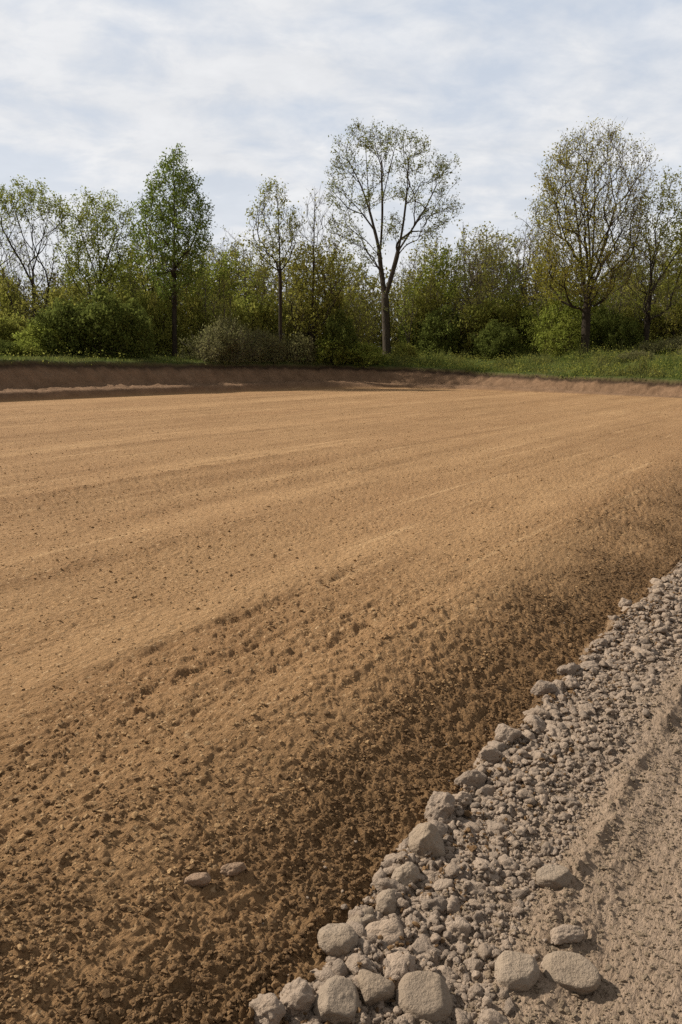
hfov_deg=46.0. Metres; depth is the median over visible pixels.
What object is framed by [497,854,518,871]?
stone
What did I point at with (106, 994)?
loam clods
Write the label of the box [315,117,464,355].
tall tree
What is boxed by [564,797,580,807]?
stone
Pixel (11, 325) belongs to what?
bush
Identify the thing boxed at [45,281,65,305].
background tree
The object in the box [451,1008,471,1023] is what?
stone
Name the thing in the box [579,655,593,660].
stone
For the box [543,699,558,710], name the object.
stone
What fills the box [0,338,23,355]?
bush
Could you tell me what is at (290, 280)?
background tree
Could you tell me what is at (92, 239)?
round tree
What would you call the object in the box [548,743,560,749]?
stone
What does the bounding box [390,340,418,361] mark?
bush
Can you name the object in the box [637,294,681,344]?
bush
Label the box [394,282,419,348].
background tree
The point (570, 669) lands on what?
cobble
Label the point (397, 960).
stone
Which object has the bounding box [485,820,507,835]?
stone
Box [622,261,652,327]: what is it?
background tree
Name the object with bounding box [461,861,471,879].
stone
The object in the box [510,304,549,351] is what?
bush
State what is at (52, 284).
background tree
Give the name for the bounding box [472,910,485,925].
stone
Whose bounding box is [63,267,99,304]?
background tree
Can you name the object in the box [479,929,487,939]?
stone
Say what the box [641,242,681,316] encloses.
background tree
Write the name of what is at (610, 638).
stone
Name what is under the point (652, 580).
stone
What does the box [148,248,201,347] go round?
background tree
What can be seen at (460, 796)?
cobble
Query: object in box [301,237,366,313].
background tree
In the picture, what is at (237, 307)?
bush
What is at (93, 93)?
sky
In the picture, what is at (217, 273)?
background tree
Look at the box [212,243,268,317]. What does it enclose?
background tree
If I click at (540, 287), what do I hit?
background tree
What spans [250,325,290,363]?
bush
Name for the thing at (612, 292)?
background tree
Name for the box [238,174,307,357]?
slim tree
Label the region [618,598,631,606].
cobble
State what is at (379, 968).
stone
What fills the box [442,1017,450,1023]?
stone
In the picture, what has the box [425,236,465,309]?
background tree
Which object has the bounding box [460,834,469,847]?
stone
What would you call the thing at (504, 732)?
cobble
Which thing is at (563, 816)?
stone
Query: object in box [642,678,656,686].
stone
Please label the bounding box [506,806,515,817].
stone
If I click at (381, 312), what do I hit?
background tree
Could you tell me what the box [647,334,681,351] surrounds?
bush
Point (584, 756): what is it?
stone
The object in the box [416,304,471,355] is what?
bush
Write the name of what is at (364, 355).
bush
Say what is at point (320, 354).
bush
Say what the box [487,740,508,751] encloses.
stone
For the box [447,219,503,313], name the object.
background tree
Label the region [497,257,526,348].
background tree
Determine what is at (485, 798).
stone
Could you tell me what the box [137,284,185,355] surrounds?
bush
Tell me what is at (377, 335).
bush
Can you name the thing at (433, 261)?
background tree
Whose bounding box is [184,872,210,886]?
cobble
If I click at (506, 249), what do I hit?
background tree
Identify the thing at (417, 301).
bush
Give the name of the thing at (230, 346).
bush
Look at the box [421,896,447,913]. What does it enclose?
stone
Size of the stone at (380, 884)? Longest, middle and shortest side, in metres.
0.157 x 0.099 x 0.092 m
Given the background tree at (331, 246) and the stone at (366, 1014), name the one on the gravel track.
the stone at (366, 1014)
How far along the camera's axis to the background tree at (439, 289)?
60.84 m
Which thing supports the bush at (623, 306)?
on the meadow
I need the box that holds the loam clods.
[0,476,681,1023]
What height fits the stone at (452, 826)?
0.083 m
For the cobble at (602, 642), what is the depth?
5.86 m
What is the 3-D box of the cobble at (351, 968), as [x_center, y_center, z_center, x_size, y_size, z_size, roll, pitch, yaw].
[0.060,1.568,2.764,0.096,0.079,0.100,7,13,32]
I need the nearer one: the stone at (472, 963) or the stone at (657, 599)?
the stone at (472, 963)
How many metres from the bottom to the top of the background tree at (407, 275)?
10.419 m
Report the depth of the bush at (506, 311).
58.44 m
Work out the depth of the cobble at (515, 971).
2.75 m
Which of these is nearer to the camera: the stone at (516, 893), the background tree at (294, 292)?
the stone at (516, 893)
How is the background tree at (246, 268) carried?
on the meadow
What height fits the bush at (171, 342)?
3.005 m
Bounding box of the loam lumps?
[0,548,655,1023]
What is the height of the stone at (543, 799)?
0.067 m
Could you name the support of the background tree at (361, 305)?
on the meadow
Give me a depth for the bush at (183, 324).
52.92 m
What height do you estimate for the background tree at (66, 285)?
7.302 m
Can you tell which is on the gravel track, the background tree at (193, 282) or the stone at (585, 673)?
the stone at (585, 673)
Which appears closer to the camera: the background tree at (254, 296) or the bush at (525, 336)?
the background tree at (254, 296)
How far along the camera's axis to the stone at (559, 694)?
4.99 m
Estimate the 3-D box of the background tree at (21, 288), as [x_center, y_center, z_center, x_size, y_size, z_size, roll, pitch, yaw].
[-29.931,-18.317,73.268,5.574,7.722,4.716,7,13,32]
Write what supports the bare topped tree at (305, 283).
on the meadow
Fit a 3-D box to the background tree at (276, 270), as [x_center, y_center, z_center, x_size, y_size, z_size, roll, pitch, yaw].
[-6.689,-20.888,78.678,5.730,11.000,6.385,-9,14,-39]
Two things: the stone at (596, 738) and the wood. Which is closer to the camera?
the stone at (596, 738)
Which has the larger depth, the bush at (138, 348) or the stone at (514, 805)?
the bush at (138, 348)
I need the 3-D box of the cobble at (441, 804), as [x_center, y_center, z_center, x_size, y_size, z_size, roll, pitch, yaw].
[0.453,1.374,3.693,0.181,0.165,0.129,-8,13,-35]
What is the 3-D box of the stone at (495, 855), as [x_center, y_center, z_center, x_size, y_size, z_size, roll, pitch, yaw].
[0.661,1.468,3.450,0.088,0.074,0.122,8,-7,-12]
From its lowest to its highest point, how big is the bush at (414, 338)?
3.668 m
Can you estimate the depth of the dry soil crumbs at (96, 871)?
4.49 m
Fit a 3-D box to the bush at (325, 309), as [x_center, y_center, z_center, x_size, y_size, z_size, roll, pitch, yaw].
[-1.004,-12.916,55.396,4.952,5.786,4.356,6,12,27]
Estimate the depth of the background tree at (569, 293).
66.75 m
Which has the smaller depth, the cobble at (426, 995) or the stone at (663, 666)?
the cobble at (426, 995)
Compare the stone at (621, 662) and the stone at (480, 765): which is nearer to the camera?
the stone at (480, 765)
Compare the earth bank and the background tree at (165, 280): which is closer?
the earth bank
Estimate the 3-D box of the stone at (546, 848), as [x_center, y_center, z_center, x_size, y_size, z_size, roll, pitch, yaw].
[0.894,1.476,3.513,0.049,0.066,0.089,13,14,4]
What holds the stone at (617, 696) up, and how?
on the gravel track
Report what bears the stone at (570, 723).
on the gravel track
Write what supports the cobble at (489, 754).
on the gravel track
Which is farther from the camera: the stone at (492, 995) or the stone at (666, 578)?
the stone at (666, 578)
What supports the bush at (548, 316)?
on the meadow
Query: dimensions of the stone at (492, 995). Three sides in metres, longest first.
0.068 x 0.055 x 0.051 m
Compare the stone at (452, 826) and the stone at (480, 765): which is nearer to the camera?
the stone at (452, 826)
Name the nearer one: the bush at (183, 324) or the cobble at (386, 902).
the cobble at (386, 902)
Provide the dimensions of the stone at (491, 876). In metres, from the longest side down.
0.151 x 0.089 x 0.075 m
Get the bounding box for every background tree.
[0,226,32,309]
[0,265,24,341]
[2,269,43,315]
[4,285,24,326]
[20,265,80,308]
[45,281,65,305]
[50,271,84,309]
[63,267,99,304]
[104,248,151,297]
[114,222,187,311]
[121,261,144,302]
[144,271,163,344]
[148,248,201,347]
[164,246,215,345]
[181,242,231,305]
[181,247,242,325]
[185,249,247,326]
[186,267,217,334]
[191,225,257,301]
[206,273,239,329]
[212,236,278,325]
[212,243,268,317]
[239,264,271,342]
[240,241,305,314]
[246,250,277,305]
[269,256,311,326]
[271,244,343,334]
[284,263,308,333]
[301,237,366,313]
[308,247,370,311]
[320,271,352,322]
[325,253,380,327]
[345,275,380,324]
[345,276,370,337]
[366,286,399,347]
[378,279,417,341]
[386,243,450,315]
[388,267,427,334]
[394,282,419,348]
[396,238,451,310]
[405,244,466,312]
[419,264,444,350]
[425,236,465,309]
[426,237,488,315]
[445,230,516,310]
[446,260,473,322]
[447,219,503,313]
[464,221,506,299]
[468,230,532,317]
[469,262,502,321]
[473,212,560,308]
[478,232,522,313]
[490,224,577,312]
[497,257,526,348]
[516,263,578,345]
[529,240,603,308]
[532,272,561,342]
[547,268,583,315]
[574,246,631,307]
[595,260,637,312]
[597,249,657,308]
[599,231,676,312]
[603,269,630,313]
[622,237,673,317]
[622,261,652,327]
[628,269,649,306]
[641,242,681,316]
[652,219,681,307]
[652,245,681,335]
[663,277,681,337]
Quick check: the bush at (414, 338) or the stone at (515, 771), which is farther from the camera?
the bush at (414, 338)
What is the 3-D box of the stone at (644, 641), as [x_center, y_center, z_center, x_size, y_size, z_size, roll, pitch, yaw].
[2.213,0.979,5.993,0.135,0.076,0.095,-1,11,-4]
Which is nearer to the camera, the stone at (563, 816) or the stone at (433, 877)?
the stone at (433, 877)
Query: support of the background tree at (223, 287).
on the meadow
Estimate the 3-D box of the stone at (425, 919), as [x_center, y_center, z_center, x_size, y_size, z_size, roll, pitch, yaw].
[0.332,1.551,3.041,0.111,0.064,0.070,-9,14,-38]
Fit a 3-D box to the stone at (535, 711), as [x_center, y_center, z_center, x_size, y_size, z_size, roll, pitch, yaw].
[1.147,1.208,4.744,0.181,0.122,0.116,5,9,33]
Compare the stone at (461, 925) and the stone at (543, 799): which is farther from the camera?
the stone at (543, 799)
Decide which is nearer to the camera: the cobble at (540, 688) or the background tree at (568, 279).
the cobble at (540, 688)
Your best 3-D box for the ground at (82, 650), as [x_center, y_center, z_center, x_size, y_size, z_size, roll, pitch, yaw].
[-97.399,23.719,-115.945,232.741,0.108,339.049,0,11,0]
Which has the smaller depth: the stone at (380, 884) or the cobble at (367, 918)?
the cobble at (367, 918)
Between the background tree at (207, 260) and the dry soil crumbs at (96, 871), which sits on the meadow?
the background tree at (207, 260)
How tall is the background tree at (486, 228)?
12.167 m
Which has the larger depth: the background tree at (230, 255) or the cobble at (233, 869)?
the background tree at (230, 255)
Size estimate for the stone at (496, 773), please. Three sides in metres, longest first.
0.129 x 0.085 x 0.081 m
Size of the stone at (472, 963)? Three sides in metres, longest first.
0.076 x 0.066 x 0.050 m
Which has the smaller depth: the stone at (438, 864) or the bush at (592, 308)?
the stone at (438, 864)
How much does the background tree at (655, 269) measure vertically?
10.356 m
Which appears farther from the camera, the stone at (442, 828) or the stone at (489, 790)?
the stone at (489, 790)
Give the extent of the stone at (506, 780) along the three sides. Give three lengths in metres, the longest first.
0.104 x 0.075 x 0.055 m
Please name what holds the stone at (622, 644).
on the gravel track
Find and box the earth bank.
[0,362,681,401]
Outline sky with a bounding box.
[0,0,681,347]
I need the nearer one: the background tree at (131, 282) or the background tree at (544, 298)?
the background tree at (131, 282)
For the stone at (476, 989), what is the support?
on the gravel track
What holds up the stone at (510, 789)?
on the gravel track
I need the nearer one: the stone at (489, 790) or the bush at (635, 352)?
the stone at (489, 790)
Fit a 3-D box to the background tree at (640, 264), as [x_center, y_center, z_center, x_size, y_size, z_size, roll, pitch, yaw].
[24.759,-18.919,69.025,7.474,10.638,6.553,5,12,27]
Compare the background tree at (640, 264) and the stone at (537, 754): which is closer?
the stone at (537, 754)
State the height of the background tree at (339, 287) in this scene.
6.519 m
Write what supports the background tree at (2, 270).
on the meadow
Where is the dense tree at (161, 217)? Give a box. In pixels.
[127,143,215,355]
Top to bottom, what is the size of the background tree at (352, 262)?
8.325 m
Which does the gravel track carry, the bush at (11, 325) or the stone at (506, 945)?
the stone at (506, 945)
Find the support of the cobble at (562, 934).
on the gravel track
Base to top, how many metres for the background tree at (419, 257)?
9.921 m
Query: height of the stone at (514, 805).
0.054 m
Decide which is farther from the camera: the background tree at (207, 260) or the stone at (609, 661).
the background tree at (207, 260)
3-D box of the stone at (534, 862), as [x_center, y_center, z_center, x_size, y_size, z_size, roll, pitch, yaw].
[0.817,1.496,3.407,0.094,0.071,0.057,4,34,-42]
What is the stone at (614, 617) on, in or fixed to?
on the gravel track
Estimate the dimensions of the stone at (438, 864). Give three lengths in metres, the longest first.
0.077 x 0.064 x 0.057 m
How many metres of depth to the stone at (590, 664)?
5.49 m
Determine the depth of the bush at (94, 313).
44.05 m
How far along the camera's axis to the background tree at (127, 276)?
64.28 m
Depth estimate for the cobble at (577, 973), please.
2.78 m
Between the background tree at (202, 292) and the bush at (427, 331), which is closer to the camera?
the background tree at (202, 292)
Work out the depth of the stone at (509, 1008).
2.63 m
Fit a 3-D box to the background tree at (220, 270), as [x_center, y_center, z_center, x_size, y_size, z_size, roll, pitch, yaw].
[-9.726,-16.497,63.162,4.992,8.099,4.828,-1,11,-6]
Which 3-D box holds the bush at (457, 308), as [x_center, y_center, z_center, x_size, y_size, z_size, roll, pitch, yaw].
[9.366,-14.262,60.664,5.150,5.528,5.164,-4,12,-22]
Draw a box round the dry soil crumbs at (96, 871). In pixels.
[0,437,681,1015]
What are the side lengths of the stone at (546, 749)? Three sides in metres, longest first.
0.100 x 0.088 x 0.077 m
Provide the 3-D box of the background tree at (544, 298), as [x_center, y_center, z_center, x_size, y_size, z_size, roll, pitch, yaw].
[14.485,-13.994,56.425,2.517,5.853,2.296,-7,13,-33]
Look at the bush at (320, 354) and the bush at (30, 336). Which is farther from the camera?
the bush at (320, 354)
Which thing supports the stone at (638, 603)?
on the gravel track
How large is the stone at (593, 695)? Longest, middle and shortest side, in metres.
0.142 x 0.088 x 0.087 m
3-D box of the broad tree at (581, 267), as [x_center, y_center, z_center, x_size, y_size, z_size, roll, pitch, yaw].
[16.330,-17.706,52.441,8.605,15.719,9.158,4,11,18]
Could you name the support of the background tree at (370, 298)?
on the meadow
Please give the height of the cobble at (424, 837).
0.175 m
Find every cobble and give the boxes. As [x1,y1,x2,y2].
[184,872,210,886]
[220,862,245,875]
[248,993,285,1023]
[278,977,314,1020]
[313,975,359,1023]
[317,923,357,957]
[345,953,372,975]
[347,907,374,927]
[357,969,394,1004]
[375,889,397,915]
[391,861,419,885]
[395,971,452,1023]
[408,822,445,858]
[424,791,454,820]
[452,791,471,806]
[454,769,486,790]
[478,745,501,764]
[494,723,521,743]
[494,950,539,991]
[530,680,556,696]
[536,864,572,889]
[542,951,600,994]
[550,924,584,944]
[557,662,580,675]
[589,638,608,647]
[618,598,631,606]
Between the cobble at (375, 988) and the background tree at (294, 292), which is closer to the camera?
the cobble at (375, 988)
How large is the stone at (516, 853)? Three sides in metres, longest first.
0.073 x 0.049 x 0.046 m
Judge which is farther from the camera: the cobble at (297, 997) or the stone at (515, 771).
the stone at (515, 771)
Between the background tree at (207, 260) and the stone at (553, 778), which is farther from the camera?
the background tree at (207, 260)
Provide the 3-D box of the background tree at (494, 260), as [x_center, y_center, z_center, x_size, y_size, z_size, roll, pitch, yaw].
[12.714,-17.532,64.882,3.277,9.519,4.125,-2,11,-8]
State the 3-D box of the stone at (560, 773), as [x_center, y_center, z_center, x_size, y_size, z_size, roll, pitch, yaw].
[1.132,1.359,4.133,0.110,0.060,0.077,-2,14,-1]
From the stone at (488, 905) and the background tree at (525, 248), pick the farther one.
the background tree at (525, 248)
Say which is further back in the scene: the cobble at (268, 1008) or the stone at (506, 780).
the stone at (506, 780)
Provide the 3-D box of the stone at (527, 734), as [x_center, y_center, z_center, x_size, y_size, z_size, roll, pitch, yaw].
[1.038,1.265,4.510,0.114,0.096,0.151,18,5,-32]
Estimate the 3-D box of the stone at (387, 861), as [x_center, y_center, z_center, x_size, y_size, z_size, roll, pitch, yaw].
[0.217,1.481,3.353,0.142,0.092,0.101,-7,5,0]
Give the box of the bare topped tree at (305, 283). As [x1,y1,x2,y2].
[269,182,354,359]
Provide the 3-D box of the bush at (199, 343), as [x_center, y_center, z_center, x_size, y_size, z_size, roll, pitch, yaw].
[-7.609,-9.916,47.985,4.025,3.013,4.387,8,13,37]
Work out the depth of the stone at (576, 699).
4.96 m
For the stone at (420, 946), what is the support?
on the gravel track
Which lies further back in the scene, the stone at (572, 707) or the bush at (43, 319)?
the bush at (43, 319)
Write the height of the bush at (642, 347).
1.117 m
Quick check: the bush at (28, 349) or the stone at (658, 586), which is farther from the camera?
the bush at (28, 349)
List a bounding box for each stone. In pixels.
[356,936,375,955]
[356,1009,370,1023]
[365,917,405,947]
[369,878,405,894]
[375,961,382,974]
[380,853,401,868]
[384,947,415,979]
[395,841,413,853]
[405,913,419,929]
[411,934,444,954]
[420,909,439,929]
[421,870,439,883]
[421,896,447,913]
[429,820,447,837]
[434,858,444,869]
[437,965,458,981]
[442,915,471,938]
[442,950,457,958]
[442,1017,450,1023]
[446,895,461,914]
[447,820,457,831]
[451,854,463,860]
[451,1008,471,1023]
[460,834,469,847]
[460,878,485,896]
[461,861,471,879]
[463,957,479,975]
[464,899,482,909]
[467,983,483,997]
[472,796,480,802]
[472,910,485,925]
[473,758,488,769]
[473,857,498,882]
[475,784,495,795]
[477,942,493,961]
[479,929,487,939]
[479,1008,508,1023]
[480,795,496,803]
[483,987,495,1000]
[484,902,495,909]
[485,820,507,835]
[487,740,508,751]
[488,844,502,859]
[491,814,513,824]
[492,767,501,777]
[496,987,508,999]
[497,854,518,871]
[499,776,510,784]
[499,939,512,950]
[501,755,513,761]
[503,785,516,793]
[503,997,515,1014]
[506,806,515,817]
[509,802,518,807]
[509,888,526,899]
[512,768,524,775]
[512,849,520,858]
[520,729,534,742]
[523,707,550,720]
[523,715,545,732]
[526,857,541,868]
[528,750,548,760]
[528,767,539,776]
[529,780,536,786]
[535,794,547,805]
[536,786,548,795]
[539,747,551,753]
[540,842,551,855]
[542,694,550,701]
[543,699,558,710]
[544,724,562,737]
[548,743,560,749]
[549,773,557,784]
[553,679,566,690]
[553,687,566,701]
[553,770,568,777]
[557,812,570,820]
[561,676,579,689]
[562,721,579,729]
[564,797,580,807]
[567,704,576,710]
[570,735,579,746]
[571,697,580,703]
[573,752,587,761]
[578,703,595,714]
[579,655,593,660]
[580,661,599,669]
[581,671,591,676]
[583,760,594,766]
[589,692,600,698]
[590,733,601,743]
[592,653,603,661]
[593,756,605,764]
[599,635,615,644]
[605,658,618,667]
[608,615,624,620]
[609,691,620,699]
[612,651,622,658]
[615,660,628,664]
[617,715,632,724]
[621,606,632,610]
[621,642,640,647]
[629,646,655,658]
[631,602,643,609]
[633,638,648,643]
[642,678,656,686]
[648,584,664,590]
[648,596,662,604]
[650,578,659,583]
[654,619,664,626]
[655,663,669,669]
[661,576,674,582]
[664,583,673,587]
[671,634,680,639]
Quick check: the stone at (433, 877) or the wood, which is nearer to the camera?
the stone at (433, 877)
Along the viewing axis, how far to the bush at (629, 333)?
52.95 m
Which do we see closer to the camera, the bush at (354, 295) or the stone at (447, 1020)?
the stone at (447, 1020)
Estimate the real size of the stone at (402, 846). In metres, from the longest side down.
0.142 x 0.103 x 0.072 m
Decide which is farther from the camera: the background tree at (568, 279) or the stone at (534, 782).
the background tree at (568, 279)
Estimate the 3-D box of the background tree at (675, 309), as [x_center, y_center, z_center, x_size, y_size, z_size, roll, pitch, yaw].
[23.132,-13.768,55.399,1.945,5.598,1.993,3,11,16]
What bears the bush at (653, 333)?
on the meadow
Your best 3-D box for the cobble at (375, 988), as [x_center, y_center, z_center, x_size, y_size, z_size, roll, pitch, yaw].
[0.117,1.595,2.676,0.126,0.118,0.132,0,11,0]
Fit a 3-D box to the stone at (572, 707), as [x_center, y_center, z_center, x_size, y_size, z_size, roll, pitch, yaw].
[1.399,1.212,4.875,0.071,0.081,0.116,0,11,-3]
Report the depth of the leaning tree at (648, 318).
52.78 m
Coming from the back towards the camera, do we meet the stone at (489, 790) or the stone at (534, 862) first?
the stone at (489, 790)
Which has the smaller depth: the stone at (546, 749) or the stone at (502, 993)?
the stone at (502, 993)
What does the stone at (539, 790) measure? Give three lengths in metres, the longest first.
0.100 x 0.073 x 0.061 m
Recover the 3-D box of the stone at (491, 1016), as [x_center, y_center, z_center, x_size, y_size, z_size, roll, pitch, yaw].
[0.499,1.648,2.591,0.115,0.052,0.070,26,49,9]
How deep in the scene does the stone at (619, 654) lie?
5.71 m
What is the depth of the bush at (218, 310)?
55.05 m
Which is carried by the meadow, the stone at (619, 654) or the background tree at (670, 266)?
the background tree at (670, 266)
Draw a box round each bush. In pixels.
[0,276,47,340]
[0,309,13,344]
[0,311,31,341]
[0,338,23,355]
[5,342,46,356]
[6,280,65,329]
[11,320,70,354]
[25,298,96,355]
[44,281,98,349]
[52,284,149,358]
[98,277,156,346]
[102,298,156,358]
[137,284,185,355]
[153,321,190,351]
[162,291,210,354]
[176,322,251,366]
[189,291,247,336]
[194,326,239,365]
[200,313,263,368]
[226,286,271,358]
[236,326,281,364]
[243,290,301,360]
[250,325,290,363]
[266,281,321,359]
[278,328,320,366]
[295,283,363,355]
[300,335,352,364]
[320,282,378,349]
[320,308,360,364]
[342,342,391,368]
[354,295,399,350]
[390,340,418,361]
[394,282,452,351]
[397,312,433,350]
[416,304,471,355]
[435,286,488,353]
[453,295,511,352]
[468,319,526,360]
[477,289,528,352]
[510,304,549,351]
[512,299,554,352]
[530,288,598,352]
[542,314,596,357]
[558,288,614,347]
[581,279,645,346]
[589,304,626,350]
[601,313,650,350]
[614,349,659,360]
[622,294,669,348]
[630,339,680,351]
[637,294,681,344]
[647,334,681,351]
[659,295,681,339]
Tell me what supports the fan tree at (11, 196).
on the meadow
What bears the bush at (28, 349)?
on the meadow
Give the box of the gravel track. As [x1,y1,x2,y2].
[324,574,681,1023]
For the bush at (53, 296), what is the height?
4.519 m
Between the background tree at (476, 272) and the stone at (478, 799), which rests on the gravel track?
the stone at (478, 799)
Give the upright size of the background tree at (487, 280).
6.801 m
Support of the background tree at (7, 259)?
on the meadow
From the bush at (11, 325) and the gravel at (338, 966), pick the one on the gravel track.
the gravel at (338, 966)
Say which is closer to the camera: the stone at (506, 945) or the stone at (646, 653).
the stone at (506, 945)
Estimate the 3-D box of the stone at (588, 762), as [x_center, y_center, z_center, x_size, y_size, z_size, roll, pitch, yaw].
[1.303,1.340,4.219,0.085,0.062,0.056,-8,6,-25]
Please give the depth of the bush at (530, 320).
57.35 m
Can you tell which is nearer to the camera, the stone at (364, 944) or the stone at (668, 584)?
the stone at (364, 944)
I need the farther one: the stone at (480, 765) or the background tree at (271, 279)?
the background tree at (271, 279)
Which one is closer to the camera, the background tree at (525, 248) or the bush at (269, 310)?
the bush at (269, 310)
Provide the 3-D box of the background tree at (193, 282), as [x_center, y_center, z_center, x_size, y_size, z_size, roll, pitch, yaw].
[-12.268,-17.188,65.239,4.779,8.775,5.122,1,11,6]
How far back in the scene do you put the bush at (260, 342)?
49.83 m
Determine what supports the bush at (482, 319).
on the meadow
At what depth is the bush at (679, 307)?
54.79 m
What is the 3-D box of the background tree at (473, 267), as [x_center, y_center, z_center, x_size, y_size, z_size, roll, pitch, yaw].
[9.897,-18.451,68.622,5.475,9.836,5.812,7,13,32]
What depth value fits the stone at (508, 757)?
4.24 m
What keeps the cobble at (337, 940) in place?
on the soil slope
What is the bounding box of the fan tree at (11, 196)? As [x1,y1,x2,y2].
[0,174,70,318]
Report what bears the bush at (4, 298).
on the meadow
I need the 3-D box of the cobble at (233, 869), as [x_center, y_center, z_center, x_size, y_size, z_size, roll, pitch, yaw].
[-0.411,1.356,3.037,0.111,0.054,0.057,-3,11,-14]
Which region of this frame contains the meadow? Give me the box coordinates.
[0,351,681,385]
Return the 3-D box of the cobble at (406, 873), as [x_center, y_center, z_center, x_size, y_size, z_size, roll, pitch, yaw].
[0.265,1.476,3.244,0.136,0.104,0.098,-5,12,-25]
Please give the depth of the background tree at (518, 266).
68.14 m
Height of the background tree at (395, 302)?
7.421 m
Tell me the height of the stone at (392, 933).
0.122 m
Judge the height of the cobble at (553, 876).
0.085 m
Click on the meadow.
(670, 381)
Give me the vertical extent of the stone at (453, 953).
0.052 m
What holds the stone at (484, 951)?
on the gravel track
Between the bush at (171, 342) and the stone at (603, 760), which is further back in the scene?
the bush at (171, 342)
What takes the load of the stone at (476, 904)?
on the gravel track
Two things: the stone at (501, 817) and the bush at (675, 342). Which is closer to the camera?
the stone at (501, 817)
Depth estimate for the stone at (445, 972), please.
2.78 m
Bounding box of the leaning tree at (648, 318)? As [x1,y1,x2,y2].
[616,159,681,348]
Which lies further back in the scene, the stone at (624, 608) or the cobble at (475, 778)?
the stone at (624, 608)
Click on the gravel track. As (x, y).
(592, 1011)
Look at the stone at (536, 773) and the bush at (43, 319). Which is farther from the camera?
the bush at (43, 319)
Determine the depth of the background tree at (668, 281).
65.13 m
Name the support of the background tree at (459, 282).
on the meadow
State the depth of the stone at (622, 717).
4.68 m
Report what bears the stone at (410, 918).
on the gravel track
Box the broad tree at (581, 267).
[521,116,659,356]
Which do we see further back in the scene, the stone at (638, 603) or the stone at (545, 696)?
the stone at (638, 603)
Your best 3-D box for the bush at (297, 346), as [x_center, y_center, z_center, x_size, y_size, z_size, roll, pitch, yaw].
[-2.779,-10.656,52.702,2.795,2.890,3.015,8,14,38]
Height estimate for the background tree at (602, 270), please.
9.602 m
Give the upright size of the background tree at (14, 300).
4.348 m
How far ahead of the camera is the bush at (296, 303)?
53.59 m
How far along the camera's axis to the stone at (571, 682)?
5.14 m
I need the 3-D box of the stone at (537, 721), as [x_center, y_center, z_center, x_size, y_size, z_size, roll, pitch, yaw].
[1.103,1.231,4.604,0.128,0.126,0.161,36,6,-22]
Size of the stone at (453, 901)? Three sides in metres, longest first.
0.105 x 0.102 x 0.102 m
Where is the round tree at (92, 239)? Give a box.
[46,186,143,310]
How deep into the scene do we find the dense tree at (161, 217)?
50.19 m
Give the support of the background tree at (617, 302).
on the meadow
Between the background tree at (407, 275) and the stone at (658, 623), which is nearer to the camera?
the stone at (658, 623)
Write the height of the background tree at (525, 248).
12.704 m
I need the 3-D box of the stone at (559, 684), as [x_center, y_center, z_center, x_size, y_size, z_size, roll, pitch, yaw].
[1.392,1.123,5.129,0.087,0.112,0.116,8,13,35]
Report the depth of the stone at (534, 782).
3.99 m
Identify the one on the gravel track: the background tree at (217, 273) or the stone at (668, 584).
the stone at (668, 584)
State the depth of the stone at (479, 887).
3.20 m
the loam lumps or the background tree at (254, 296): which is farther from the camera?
the background tree at (254, 296)
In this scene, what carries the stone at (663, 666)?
on the gravel track
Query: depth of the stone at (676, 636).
6.15 m
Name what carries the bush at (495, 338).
on the meadow
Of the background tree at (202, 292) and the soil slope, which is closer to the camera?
the soil slope
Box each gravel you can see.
[289,563,681,1023]
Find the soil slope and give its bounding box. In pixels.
[0,459,681,1023]
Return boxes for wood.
[1,254,679,349]
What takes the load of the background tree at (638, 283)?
on the meadow
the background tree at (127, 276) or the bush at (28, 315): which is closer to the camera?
the bush at (28, 315)
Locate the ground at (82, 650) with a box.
[0,388,681,903]
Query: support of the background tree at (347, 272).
on the meadow
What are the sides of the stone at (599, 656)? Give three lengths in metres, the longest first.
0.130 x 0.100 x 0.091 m
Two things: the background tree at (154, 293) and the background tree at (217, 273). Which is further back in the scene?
the background tree at (217, 273)
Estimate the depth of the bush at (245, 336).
48.01 m
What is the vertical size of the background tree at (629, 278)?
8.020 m
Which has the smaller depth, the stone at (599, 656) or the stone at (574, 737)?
the stone at (574, 737)
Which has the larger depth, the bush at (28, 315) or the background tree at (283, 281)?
the background tree at (283, 281)
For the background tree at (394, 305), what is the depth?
66.76 m
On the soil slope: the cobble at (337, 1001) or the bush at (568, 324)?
the cobble at (337, 1001)
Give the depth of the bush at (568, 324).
52.44 m
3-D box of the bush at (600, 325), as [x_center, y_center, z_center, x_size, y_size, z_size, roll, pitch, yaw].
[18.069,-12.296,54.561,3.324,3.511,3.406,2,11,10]
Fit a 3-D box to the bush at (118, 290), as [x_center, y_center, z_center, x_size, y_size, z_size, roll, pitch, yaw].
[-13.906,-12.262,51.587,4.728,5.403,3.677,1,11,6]
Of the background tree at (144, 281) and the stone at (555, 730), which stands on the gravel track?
the stone at (555, 730)
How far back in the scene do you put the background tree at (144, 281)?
62.03 m

